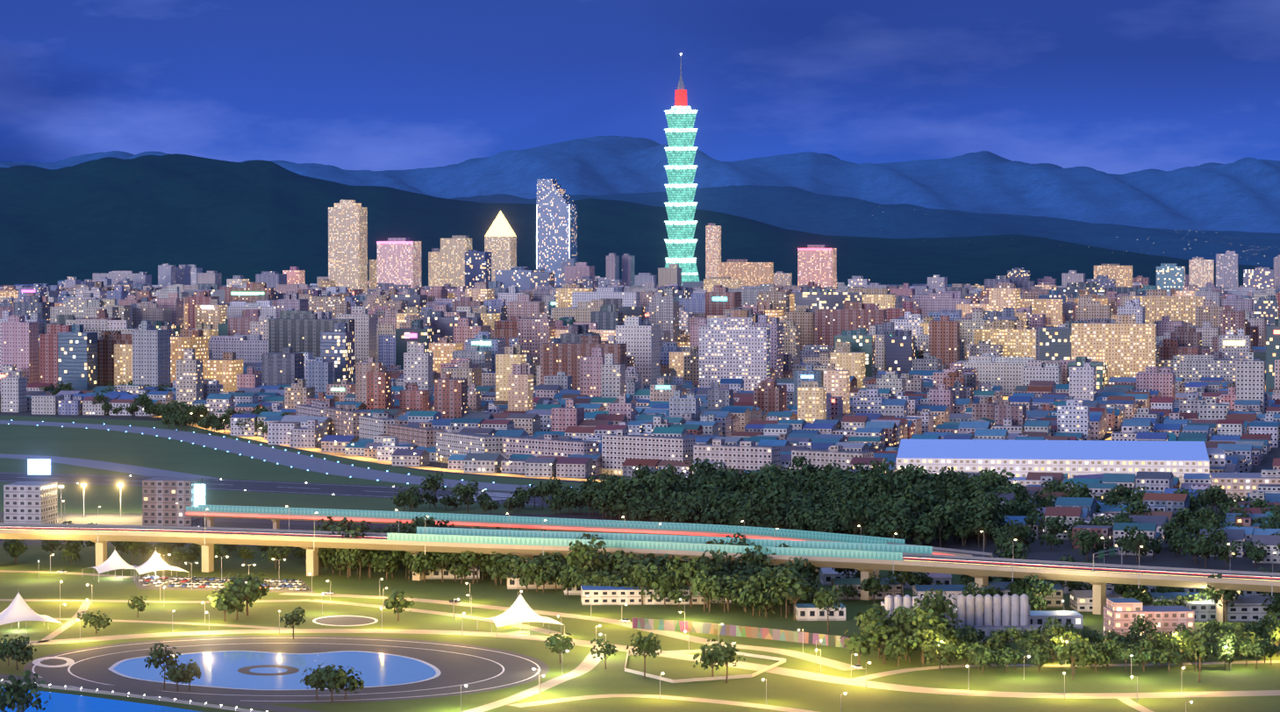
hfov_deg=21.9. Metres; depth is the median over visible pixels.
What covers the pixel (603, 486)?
tree
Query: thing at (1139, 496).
tree
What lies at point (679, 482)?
tree
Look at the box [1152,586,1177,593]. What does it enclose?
tree
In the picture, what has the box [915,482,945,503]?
tree
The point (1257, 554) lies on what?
tree
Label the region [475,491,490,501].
tree
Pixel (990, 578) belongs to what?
tree
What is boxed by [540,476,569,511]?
tree
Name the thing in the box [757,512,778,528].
tree
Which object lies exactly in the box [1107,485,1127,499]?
tree
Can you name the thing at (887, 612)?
tree
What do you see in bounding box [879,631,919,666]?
tree
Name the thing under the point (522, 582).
tree
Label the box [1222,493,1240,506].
tree
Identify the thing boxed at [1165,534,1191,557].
tree
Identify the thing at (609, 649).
tree
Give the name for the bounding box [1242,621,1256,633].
tree
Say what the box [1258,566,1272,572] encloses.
tree
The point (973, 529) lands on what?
tree
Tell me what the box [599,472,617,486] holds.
tree
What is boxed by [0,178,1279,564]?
city buildings
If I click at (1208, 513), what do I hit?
tree
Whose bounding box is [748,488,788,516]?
tree
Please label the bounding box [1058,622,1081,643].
tree
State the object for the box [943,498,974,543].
tree
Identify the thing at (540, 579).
tree
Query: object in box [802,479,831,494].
tree
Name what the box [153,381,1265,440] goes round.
city streets
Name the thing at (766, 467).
tree
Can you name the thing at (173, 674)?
tree
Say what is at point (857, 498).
tree
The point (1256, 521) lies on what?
tree
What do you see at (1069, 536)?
tree
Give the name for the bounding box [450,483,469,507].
tree
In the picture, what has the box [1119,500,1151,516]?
tree
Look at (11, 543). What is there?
tree
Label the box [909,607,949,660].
tree
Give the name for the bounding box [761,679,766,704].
street lamp
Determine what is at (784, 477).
tree
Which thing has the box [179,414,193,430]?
tree
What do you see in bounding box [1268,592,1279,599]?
tree
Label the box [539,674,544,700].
street lamp
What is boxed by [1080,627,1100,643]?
tree
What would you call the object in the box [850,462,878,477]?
tree
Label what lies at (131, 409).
tree
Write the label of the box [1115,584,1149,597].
tree
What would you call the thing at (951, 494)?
tree
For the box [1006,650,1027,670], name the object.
tree
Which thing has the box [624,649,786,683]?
footpath
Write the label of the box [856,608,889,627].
tree
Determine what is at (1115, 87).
sky
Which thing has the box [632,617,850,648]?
mural wall
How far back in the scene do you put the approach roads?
1992.03 m
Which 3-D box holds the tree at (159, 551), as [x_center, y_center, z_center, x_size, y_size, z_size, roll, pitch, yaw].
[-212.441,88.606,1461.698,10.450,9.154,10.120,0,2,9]
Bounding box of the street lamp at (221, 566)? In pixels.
[215,556,228,579]
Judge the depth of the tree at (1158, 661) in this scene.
1125.80 m
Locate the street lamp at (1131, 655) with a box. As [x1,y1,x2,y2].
[1129,654,1132,680]
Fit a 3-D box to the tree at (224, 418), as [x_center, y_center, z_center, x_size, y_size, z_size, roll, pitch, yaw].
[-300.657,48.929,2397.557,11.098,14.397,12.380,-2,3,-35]
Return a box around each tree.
[0,634,29,665]
[0,636,36,670]
[0,670,51,711]
[1,539,19,548]
[3,539,27,562]
[5,541,26,564]
[40,540,52,547]
[41,540,66,556]
[42,386,55,394]
[51,386,69,395]
[55,381,74,390]
[58,547,80,565]
[62,521,83,546]
[63,540,84,559]
[77,610,112,634]
[85,540,95,547]
[90,393,107,404]
[100,386,116,393]
[100,400,112,412]
[109,541,128,556]
[111,404,125,414]
[118,541,146,565]
[124,401,139,418]
[127,595,148,617]
[130,394,153,419]
[134,542,152,559]
[143,403,159,418]
[143,642,180,690]
[146,543,162,557]
[147,545,171,562]
[149,405,160,419]
[154,385,171,391]
[157,405,174,417]
[159,414,175,428]
[159,663,196,692]
[160,413,174,426]
[161,542,176,557]
[164,400,177,409]
[168,414,182,430]
[168,549,189,567]
[171,413,187,429]
[171,543,186,550]
[172,404,181,424]
[172,549,198,565]
[174,408,190,428]
[175,401,194,414]
[178,401,196,424]
[178,659,201,691]
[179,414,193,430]
[185,414,201,428]
[189,404,209,426]
[189,543,200,556]
[192,543,227,562]
[196,418,205,431]
[199,417,214,432]
[203,412,221,434]
[207,588,244,622]
[210,421,225,435]
[214,549,225,564]
[217,414,228,433]
[217,578,263,620]
[221,544,238,555]
[223,407,239,417]
[226,572,270,615]
[235,417,253,433]
[235,545,255,565]
[249,405,271,414]
[253,421,264,438]
[257,545,270,557]
[258,423,267,435]
[261,546,293,568]
[267,546,288,564]
[279,412,294,415]
[279,607,305,639]
[282,546,295,558]
[292,550,306,563]
[295,547,306,554]
[300,665,325,700]
[312,664,349,701]
[316,548,335,574]
[317,516,356,530]
[318,526,334,570]
[321,523,349,572]
[322,549,343,573]
[326,556,354,575]
[328,666,364,700]
[334,527,367,576]
[334,548,357,578]
[343,562,365,574]
[345,548,372,579]
[349,522,364,532]
[350,520,376,532]
[354,549,384,578]
[359,550,378,575]
[371,554,398,579]
[372,527,392,533]
[378,524,397,533]
[378,550,401,578]
[382,589,414,621]
[388,550,413,579]
[389,519,410,533]
[391,485,419,511]
[396,527,408,533]
[396,550,410,578]
[399,486,421,511]
[399,491,423,512]
[401,516,424,534]
[401,552,432,577]
[407,551,441,582]
[412,514,441,528]
[419,471,450,507]
[421,490,437,508]
[421,551,459,582]
[428,552,459,571]
[434,519,462,529]
[437,493,456,510]
[439,552,461,581]
[447,494,464,510]
[449,562,472,584]
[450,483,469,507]
[455,479,478,513]
[455,550,492,584]
[458,560,471,579]
[462,496,475,509]
[463,553,488,582]
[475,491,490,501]
[477,496,492,512]
[479,500,500,514]
[479,551,516,585]
[479,564,493,580]
[481,554,514,582]
[483,561,507,586]
[486,553,525,579]
[492,557,511,586]
[502,497,516,515]
[507,556,542,591]
[508,485,531,508]
[511,490,532,509]
[511,493,529,512]
[513,557,539,579]
[522,557,553,592]
[525,485,542,508]
[525,551,566,565]
[527,562,557,593]
[530,481,555,510]
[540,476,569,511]
[542,493,566,514]
[542,559,565,591]
[543,632,574,663]
[546,557,567,591]
[550,493,566,513]
[555,571,577,597]
[557,486,579,511]
[557,564,577,581]
[559,489,581,514]
[564,537,607,577]
[564,564,602,588]
[568,492,586,514]
[573,564,596,578]
[575,533,603,539]
[576,483,599,516]
[579,475,601,508]
[586,488,613,518]
[588,580,608,586]
[589,493,607,517]
[589,570,621,586]
[590,552,619,574]
[590,637,619,669]
[591,550,627,577]
[593,493,622,520]
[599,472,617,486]
[600,482,616,491]
[602,477,628,488]
[603,569,629,586]
[605,489,622,521]
[605,490,629,519]
[608,475,645,521]
[608,549,645,574]
[608,574,637,587]
[610,475,629,516]
[612,491,651,521]
[613,498,632,521]
[613,563,635,582]
[621,557,665,586]
[622,563,662,605]
[624,498,658,522]
[626,489,657,522]
[626,631,661,679]
[627,464,653,479]
[634,486,657,498]
[636,471,675,495]
[636,481,658,498]
[636,554,665,564]
[636,564,663,579]
[637,574,658,600]
[639,553,676,571]
[640,496,665,509]
[641,468,672,484]
[643,492,679,522]
[645,567,681,607]
[646,473,682,500]
[648,505,672,522]
[649,507,677,522]
[650,464,679,479]
[660,500,697,523]
[665,556,713,607]
[665,558,685,567]
[666,489,686,503]
[666,501,699,523]
[667,475,691,492]
[667,587,691,608]
[671,578,683,590]
[672,492,693,507]
[673,485,685,492]
[677,471,693,482]
[678,479,707,495]
[681,457,718,478]
[684,491,715,503]
[684,494,709,523]
[685,557,728,607]
[687,484,719,523]
[687,549,731,574]
[688,514,700,523]
[689,467,710,482]
[690,570,722,611]
[693,503,731,525]
[693,638,736,677]
[694,574,724,613]
[697,477,714,491]
[700,468,741,493]
[700,493,719,511]
[705,494,736,513]
[705,538,734,545]
[706,471,730,485]
[706,642,745,683]
[709,583,737,613]
[711,462,738,471]
[713,568,732,604]
[714,489,732,496]
[715,492,749,513]
[715,573,749,611]
[716,495,750,517]
[717,493,743,499]
[717,554,738,572]
[718,486,743,496]
[718,536,757,565]
[719,505,754,526]
[723,564,766,580]
[725,532,747,538]
[730,544,777,572]
[731,573,753,610]
[731,588,749,612]
[732,503,767,527]
[734,472,765,494]
[734,579,773,616]
[736,472,765,493]
[737,468,757,474]
[737,565,770,581]
[742,486,770,503]
[743,566,775,615]
[745,469,765,478]
[745,515,760,527]
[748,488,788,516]
[748,503,779,517]
[750,470,775,484]
[750,587,783,617]
[755,464,782,477]
[756,462,782,476]
[757,480,798,504]
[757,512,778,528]
[757,514,786,529]
[763,569,809,618]
[765,472,799,517]
[765,565,798,608]
[765,572,816,620]
[770,586,810,614]
[771,543,791,567]
[772,474,799,486]
[772,588,793,616]
[775,557,811,581]
[777,465,786,473]
[778,508,789,522]
[779,468,802,480]
[781,564,815,590]
[782,498,808,515]
[782,498,814,513]
[782,506,812,528]
[783,512,808,530]
[785,474,803,483]
[785,566,821,576]
[786,455,815,478]
[789,480,817,492]
[789,500,812,514]
[793,493,808,499]
[793,507,822,531]
[794,563,818,587]
[795,586,818,604]
[796,491,811,499]
[799,478,817,493]
[799,509,834,532]
[800,471,830,488]
[801,496,822,509]
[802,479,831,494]
[803,507,823,524]
[809,492,838,507]
[809,501,832,515]
[811,489,827,500]
[812,468,845,490]
[812,586,845,632]
[813,516,848,533]
[815,466,854,485]
[822,462,850,474]
[823,508,851,534]
[824,496,843,511]
[826,478,850,492]
[827,492,847,503]
[828,486,851,500]
[831,567,860,578]
[832,499,873,535]
[833,475,864,490]
[833,503,869,535]
[835,583,858,600]
[836,515,860,534]
[839,628,881,665]
[842,467,866,478]
[843,496,871,504]
[844,486,870,503]
[845,471,872,484]
[846,497,881,509]
[849,479,878,499]
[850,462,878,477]
[851,569,874,578]
[853,603,886,626]
[856,470,875,479]
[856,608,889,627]
[857,516,876,536]
[858,515,888,536]
[858,614,874,631]
[859,572,889,603]
[859,620,894,658]
[860,608,898,657]
[862,499,880,507]
[864,458,895,474]
[864,621,904,665]
[865,469,902,497]
[865,516,915,540]
[866,503,884,514]
[866,511,894,537]
[870,477,901,485]
[871,490,894,509]
[872,500,914,538]
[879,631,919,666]
[881,508,915,538]
[882,497,914,538]
[883,570,921,597]
[883,605,932,659]
[884,610,900,618]
[890,464,916,479]
[891,481,912,498]
[892,622,928,657]
[894,485,934,514]
[895,464,931,488]
[896,628,924,662]
[898,514,922,543]
[901,520,936,545]
[901,607,946,662]
[901,620,944,665]
[906,602,938,622]
[908,479,942,499]
[909,513,936,545]
[909,588,958,621]
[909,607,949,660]
[910,490,940,514]
[912,572,933,585]
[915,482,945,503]
[921,640,959,670]
[922,474,943,491]
[925,502,959,547]
[926,519,944,544]
[927,629,967,663]
[929,475,948,488]
[929,580,947,585]
[930,503,954,543]
[930,620,951,652]
[931,480,952,493]
[931,525,953,547]
[932,466,961,484]
[937,497,958,506]
[938,486,965,502]
[939,620,965,643]
[943,471,976,497]
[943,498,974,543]
[943,514,967,542]
[946,497,970,507]
[948,520,974,546]
[949,506,982,545]
[953,643,979,667]
[959,576,974,588]
[959,625,985,643]
[960,477,994,499]
[960,575,996,582]
[961,581,986,597]
[962,498,1007,545]
[962,514,987,546]
[962,625,981,636]
[963,640,981,659]
[964,643,999,673]
[965,476,988,489]
[966,651,991,670]
[969,643,988,650]
[970,489,1005,507]
[970,520,997,548]
[971,467,1002,482]
[972,519,1000,542]
[974,491,1006,539]
[974,529,992,544]
[978,649,997,665]
[979,584,1001,600]
[982,629,1005,646]
[983,469,1015,490]
[984,629,1010,643]
[985,485,1015,496]
[985,632,1010,650]
[990,484,1024,493]
[991,526,1013,539]
[991,531,1015,552]
[992,510,1009,539]
[992,540,1032,559]
[993,533,1017,550]
[993,625,1025,644]
[993,647,1007,659]
[993,647,1022,672]
[995,495,1008,509]
[996,577,1019,581]
[1001,482,1024,501]
[1001,500,1021,516]
[1001,522,1032,536]
[1002,507,1016,515]
[1004,520,1031,543]
[1004,577,1034,594]
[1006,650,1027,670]
[1008,495,1034,506]
[1014,586,1038,602]
[1015,486,1033,503]
[1015,498,1043,516]
[1015,531,1036,550]
[1015,637,1037,663]
[1018,503,1038,516]
[1020,626,1045,643]
[1021,574,1056,611]
[1023,511,1044,533]
[1025,643,1051,670]
[1026,635,1046,651]
[1028,593,1047,611]
[1029,643,1052,657]
[1030,654,1046,672]
[1034,488,1058,507]
[1034,615,1066,656]
[1036,532,1064,550]
[1041,480,1058,492]
[1042,515,1071,537]
[1042,636,1065,662]
[1044,479,1068,492]
[1044,579,1084,605]
[1051,643,1073,668]
[1052,643,1091,673]
[1053,635,1070,644]
[1054,637,1094,680]
[1055,554,1077,562]
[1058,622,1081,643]
[1059,479,1096,498]
[1063,630,1091,644]
[1065,530,1073,542]
[1067,581,1092,590]
[1070,517,1093,530]
[1072,528,1094,542]
[1072,530,1101,560]
[1078,532,1112,557]
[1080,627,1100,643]
[1081,559,1102,564]
[1082,585,1093,590]
[1083,645,1109,672]
[1085,632,1105,644]
[1086,490,1092,498]
[1086,642,1100,669]
[1089,514,1113,525]
[1095,500,1101,513]
[1095,638,1125,670]
[1096,633,1125,649]
[1096,646,1115,666]
[1098,492,1126,507]
[1101,629,1127,642]
[1105,511,1131,526]
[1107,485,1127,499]
[1109,645,1139,672]
[1111,584,1143,598]
[1113,534,1133,557]
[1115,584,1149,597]
[1116,486,1134,498]
[1118,526,1150,563]
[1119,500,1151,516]
[1120,632,1129,649]
[1121,491,1142,505]
[1121,641,1144,655]
[1122,517,1144,523]
[1126,543,1154,560]
[1126,629,1145,645]
[1127,588,1152,606]
[1127,648,1162,672]
[1128,614,1158,636]
[1130,486,1153,503]
[1130,638,1153,669]
[1144,630,1179,665]
[1144,636,1165,654]
[1145,536,1165,559]
[1147,631,1168,639]
[1149,650,1178,668]
[1151,596,1173,606]
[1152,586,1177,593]
[1153,586,1176,593]
[1158,648,1183,672]
[1160,517,1178,533]
[1161,522,1190,539]
[1164,586,1190,593]
[1165,529,1193,554]
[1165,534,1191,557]
[1166,623,1192,636]
[1169,632,1188,665]
[1170,592,1201,607]
[1172,507,1196,529]
[1173,487,1194,499]
[1175,537,1208,561]
[1176,643,1196,662]
[1177,627,1221,682]
[1180,534,1212,564]
[1181,648,1206,672]
[1184,519,1198,532]
[1185,488,1210,507]
[1187,516,1211,537]
[1187,642,1213,669]
[1188,507,1215,523]
[1189,494,1201,511]
[1189,520,1204,534]
[1191,534,1219,567]
[1192,506,1219,522]
[1198,522,1228,559]
[1198,588,1215,600]
[1198,634,1215,646]
[1199,485,1230,513]
[1199,618,1222,636]
[1200,485,1221,510]
[1203,628,1220,653]
[1204,513,1231,529]
[1205,490,1225,516]
[1205,574,1244,622]
[1208,639,1239,662]
[1212,622,1244,638]
[1213,629,1244,667]
[1215,500,1234,515]
[1215,540,1242,567]
[1215,646,1236,670]
[1218,502,1244,520]
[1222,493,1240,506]
[1226,631,1255,660]
[1230,647,1240,662]
[1233,496,1252,503]
[1234,509,1254,522]
[1234,639,1256,666]
[1238,621,1272,636]
[1240,540,1269,564]
[1241,631,1264,644]
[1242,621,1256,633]
[1244,498,1269,507]
[1244,547,1266,567]
[1244,642,1268,669]
[1247,515,1265,523]
[1253,636,1277,663]
[1256,613,1279,642]
[1258,515,1279,529]
[1258,516,1276,523]
[1258,522,1276,529]
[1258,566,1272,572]
[1259,592,1276,596]
[1259,640,1279,665]
[1260,505,1274,514]
[1261,593,1279,620]
[1265,611,1279,637]
[1265,623,1279,657]
[1266,504,1279,522]
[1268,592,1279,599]
[1273,543,1279,556]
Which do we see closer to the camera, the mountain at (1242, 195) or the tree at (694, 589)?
the tree at (694, 589)
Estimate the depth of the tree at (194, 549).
1492.33 m
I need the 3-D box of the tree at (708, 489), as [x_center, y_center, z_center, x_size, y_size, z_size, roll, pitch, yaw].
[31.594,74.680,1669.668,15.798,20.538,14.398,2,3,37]
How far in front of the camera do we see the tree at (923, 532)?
1541.21 m
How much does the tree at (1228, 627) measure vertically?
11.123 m
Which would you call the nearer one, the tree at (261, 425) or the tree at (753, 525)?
the tree at (753, 525)
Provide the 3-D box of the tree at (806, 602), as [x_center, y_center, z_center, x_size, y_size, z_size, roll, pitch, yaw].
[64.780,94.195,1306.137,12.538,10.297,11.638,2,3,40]
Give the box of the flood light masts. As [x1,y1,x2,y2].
[58,484,122,518]
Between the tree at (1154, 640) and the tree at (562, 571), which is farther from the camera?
the tree at (562, 571)
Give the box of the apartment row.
[295,400,873,476]
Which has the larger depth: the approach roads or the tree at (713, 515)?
the approach roads
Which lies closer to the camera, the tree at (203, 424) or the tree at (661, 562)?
the tree at (661, 562)
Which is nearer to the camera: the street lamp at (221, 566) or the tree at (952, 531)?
the street lamp at (221, 566)
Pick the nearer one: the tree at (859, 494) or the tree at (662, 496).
the tree at (662, 496)
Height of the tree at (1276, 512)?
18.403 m
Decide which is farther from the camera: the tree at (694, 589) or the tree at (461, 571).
the tree at (461, 571)
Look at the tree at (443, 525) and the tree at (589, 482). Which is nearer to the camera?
the tree at (443, 525)
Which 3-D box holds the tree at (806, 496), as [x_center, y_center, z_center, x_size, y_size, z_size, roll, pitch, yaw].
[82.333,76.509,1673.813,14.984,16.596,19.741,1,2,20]
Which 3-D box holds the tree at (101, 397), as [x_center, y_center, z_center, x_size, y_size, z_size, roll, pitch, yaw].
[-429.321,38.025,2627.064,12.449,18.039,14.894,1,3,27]
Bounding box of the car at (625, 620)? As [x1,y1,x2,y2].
[619,618,630,622]
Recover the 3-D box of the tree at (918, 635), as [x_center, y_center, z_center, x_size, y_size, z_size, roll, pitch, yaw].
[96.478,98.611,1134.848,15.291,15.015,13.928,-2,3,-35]
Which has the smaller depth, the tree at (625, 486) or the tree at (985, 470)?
the tree at (625, 486)
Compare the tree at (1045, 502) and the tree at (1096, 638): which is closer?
the tree at (1096, 638)
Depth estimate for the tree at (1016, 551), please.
1361.54 m
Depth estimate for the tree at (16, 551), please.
1474.46 m
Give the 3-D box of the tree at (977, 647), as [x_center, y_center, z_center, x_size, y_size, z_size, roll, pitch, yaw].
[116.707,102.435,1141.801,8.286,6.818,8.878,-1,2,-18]
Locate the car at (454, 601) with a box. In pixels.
[449,599,459,603]
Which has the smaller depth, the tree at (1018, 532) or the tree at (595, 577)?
the tree at (595, 577)
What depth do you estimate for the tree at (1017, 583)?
1302.44 m
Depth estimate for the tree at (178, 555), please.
1457.35 m
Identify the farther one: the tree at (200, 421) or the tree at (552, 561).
the tree at (200, 421)
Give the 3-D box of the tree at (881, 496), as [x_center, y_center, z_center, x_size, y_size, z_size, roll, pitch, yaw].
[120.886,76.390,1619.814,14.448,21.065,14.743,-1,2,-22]
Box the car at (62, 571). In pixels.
[57,570,67,573]
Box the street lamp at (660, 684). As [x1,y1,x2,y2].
[659,672,663,699]
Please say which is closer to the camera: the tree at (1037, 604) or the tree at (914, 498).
the tree at (1037, 604)
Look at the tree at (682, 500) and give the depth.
1641.80 m
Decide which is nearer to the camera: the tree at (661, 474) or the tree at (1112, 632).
the tree at (1112, 632)
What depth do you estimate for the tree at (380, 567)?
1408.84 m
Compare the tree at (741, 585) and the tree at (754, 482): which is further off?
the tree at (754, 482)
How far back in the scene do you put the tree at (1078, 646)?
1095.63 m
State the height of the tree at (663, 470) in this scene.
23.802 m
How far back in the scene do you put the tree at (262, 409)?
2379.02 m
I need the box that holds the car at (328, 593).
[323,591,335,594]
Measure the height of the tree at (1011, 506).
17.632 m
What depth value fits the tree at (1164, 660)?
1115.88 m
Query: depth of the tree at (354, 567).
1429.50 m
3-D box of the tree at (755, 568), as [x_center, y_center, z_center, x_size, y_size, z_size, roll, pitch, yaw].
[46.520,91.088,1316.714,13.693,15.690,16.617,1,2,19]
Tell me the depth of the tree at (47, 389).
2754.73 m
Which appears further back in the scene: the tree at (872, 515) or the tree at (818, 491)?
the tree at (818, 491)
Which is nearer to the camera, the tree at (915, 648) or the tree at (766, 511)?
the tree at (915, 648)
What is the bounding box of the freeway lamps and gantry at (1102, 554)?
[62,500,1275,596]
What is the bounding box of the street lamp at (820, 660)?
[815,649,821,673]
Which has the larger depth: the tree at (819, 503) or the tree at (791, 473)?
the tree at (791, 473)
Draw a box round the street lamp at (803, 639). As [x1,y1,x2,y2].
[797,629,803,652]
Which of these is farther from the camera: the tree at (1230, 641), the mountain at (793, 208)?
the mountain at (793, 208)
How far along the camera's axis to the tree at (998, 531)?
1534.49 m
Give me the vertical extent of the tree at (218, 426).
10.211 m
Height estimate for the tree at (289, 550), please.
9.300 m
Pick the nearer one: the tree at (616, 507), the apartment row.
the tree at (616, 507)
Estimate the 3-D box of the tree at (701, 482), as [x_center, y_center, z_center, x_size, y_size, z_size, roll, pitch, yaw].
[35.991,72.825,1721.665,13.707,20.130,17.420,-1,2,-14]
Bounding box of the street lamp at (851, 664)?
[850,653,857,678]
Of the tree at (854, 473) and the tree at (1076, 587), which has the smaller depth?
the tree at (1076, 587)
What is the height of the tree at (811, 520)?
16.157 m
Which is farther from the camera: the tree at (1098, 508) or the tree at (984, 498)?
the tree at (1098, 508)
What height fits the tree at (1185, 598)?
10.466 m
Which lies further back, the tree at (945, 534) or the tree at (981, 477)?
the tree at (981, 477)
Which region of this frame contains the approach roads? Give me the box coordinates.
[0,423,606,525]
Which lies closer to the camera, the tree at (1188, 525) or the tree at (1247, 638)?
the tree at (1247, 638)
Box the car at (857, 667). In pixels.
[851,665,862,669]
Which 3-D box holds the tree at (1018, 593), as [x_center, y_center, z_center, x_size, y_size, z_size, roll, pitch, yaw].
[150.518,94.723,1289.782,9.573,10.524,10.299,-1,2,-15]
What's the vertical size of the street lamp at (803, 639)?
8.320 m
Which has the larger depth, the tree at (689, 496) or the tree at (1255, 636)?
the tree at (689, 496)
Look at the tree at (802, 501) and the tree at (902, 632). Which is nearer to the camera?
the tree at (902, 632)
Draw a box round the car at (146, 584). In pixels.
[143,582,150,586]
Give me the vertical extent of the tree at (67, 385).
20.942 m
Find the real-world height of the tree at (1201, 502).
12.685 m
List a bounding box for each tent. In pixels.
[0,593,62,633]
[83,550,136,582]
[124,550,189,580]
[478,593,564,637]
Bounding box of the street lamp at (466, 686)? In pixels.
[460,685,467,711]
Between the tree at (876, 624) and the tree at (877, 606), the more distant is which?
the tree at (877, 606)
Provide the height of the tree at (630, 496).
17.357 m
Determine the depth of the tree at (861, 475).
1766.02 m
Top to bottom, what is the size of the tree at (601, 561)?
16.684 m
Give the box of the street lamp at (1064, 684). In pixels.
[1063,672,1065,699]
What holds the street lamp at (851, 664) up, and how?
on the park ground at (423, 655)
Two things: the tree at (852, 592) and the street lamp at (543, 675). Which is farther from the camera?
the tree at (852, 592)
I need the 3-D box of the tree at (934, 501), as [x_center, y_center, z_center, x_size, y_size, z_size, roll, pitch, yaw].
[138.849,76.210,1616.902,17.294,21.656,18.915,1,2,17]
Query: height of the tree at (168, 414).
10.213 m
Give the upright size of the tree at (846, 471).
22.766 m
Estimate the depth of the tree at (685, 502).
1631.42 m
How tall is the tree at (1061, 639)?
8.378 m
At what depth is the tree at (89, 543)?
1521.48 m
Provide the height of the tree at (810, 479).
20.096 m
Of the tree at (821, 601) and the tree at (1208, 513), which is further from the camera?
the tree at (1208, 513)
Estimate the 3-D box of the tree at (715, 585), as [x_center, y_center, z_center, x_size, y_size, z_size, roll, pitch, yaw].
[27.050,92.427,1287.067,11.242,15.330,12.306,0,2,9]
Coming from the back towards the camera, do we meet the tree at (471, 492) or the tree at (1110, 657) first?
the tree at (471, 492)
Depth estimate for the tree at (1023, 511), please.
1616.55 m
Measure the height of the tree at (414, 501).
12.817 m
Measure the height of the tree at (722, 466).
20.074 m
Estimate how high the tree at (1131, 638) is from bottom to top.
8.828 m
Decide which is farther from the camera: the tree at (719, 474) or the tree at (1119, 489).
the tree at (719, 474)
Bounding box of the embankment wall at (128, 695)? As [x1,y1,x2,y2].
[0,679,267,711]
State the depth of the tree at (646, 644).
1097.57 m
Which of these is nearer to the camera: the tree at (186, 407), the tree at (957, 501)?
the tree at (957, 501)
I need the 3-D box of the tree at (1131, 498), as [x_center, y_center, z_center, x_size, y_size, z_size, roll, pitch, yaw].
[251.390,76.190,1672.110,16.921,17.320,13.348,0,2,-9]
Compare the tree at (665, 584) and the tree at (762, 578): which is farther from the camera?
the tree at (665, 584)
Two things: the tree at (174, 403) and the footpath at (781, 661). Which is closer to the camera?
the footpath at (781, 661)
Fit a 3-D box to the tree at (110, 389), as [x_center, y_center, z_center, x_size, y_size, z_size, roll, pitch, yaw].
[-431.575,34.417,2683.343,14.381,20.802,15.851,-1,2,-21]
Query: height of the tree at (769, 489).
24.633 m
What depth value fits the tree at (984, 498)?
1580.56 m
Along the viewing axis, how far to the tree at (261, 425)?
2341.96 m
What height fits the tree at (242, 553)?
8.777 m
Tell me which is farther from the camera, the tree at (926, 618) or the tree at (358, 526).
the tree at (358, 526)
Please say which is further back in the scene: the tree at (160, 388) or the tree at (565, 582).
the tree at (160, 388)
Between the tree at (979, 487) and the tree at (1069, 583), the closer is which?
the tree at (1069, 583)
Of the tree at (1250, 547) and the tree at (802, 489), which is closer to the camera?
the tree at (1250, 547)
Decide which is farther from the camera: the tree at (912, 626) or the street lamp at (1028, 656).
the tree at (912, 626)
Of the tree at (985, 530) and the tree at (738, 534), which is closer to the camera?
the tree at (738, 534)
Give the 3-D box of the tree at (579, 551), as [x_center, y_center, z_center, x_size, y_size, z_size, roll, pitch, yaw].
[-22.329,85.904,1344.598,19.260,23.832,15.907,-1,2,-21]
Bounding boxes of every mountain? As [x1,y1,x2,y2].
[0,135,1279,233]
[0,153,1273,286]
[450,185,1279,267]
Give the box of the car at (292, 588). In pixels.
[288,586,296,590]
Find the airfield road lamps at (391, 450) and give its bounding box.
[190,413,686,477]
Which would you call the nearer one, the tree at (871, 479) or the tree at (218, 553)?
the tree at (218, 553)
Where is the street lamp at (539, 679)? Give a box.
[532,668,539,693]
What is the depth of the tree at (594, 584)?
1327.65 m
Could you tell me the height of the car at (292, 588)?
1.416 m
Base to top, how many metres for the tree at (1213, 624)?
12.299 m
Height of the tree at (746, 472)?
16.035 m
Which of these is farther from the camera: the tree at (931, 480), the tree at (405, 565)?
the tree at (931, 480)
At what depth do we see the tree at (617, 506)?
1665.06 m
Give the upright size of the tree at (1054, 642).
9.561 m
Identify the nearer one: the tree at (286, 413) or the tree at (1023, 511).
the tree at (1023, 511)
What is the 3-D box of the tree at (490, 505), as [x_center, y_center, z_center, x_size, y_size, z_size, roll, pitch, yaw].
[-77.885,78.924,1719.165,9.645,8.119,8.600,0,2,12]
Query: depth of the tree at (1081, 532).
1516.24 m
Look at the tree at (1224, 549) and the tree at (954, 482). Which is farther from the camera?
the tree at (954, 482)
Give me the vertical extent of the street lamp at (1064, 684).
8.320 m
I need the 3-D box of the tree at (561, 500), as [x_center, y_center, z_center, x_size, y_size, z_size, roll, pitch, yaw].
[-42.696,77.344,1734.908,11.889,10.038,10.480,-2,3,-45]
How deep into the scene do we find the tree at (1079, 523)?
1571.60 m
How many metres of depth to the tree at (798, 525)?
1570.62 m
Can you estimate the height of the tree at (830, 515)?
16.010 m
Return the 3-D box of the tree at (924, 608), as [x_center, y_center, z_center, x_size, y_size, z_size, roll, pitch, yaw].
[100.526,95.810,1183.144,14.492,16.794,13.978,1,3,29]
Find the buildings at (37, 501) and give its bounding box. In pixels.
[3,439,1279,642]
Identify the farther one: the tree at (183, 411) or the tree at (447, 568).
the tree at (183, 411)
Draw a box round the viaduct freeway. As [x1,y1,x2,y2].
[0,522,1279,622]
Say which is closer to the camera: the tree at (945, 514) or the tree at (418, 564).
the tree at (418, 564)
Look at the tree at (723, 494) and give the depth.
1676.76 m
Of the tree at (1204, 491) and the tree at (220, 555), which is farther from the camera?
the tree at (1204, 491)
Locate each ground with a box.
[0,289,1279,572]
[0,415,605,514]
[0,544,1279,711]
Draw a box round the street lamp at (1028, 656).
[1023,655,1029,680]
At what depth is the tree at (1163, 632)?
1149.49 m
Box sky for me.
[0,0,1279,174]
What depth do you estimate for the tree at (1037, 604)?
1269.77 m
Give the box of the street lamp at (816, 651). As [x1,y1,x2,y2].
[815,639,822,664]

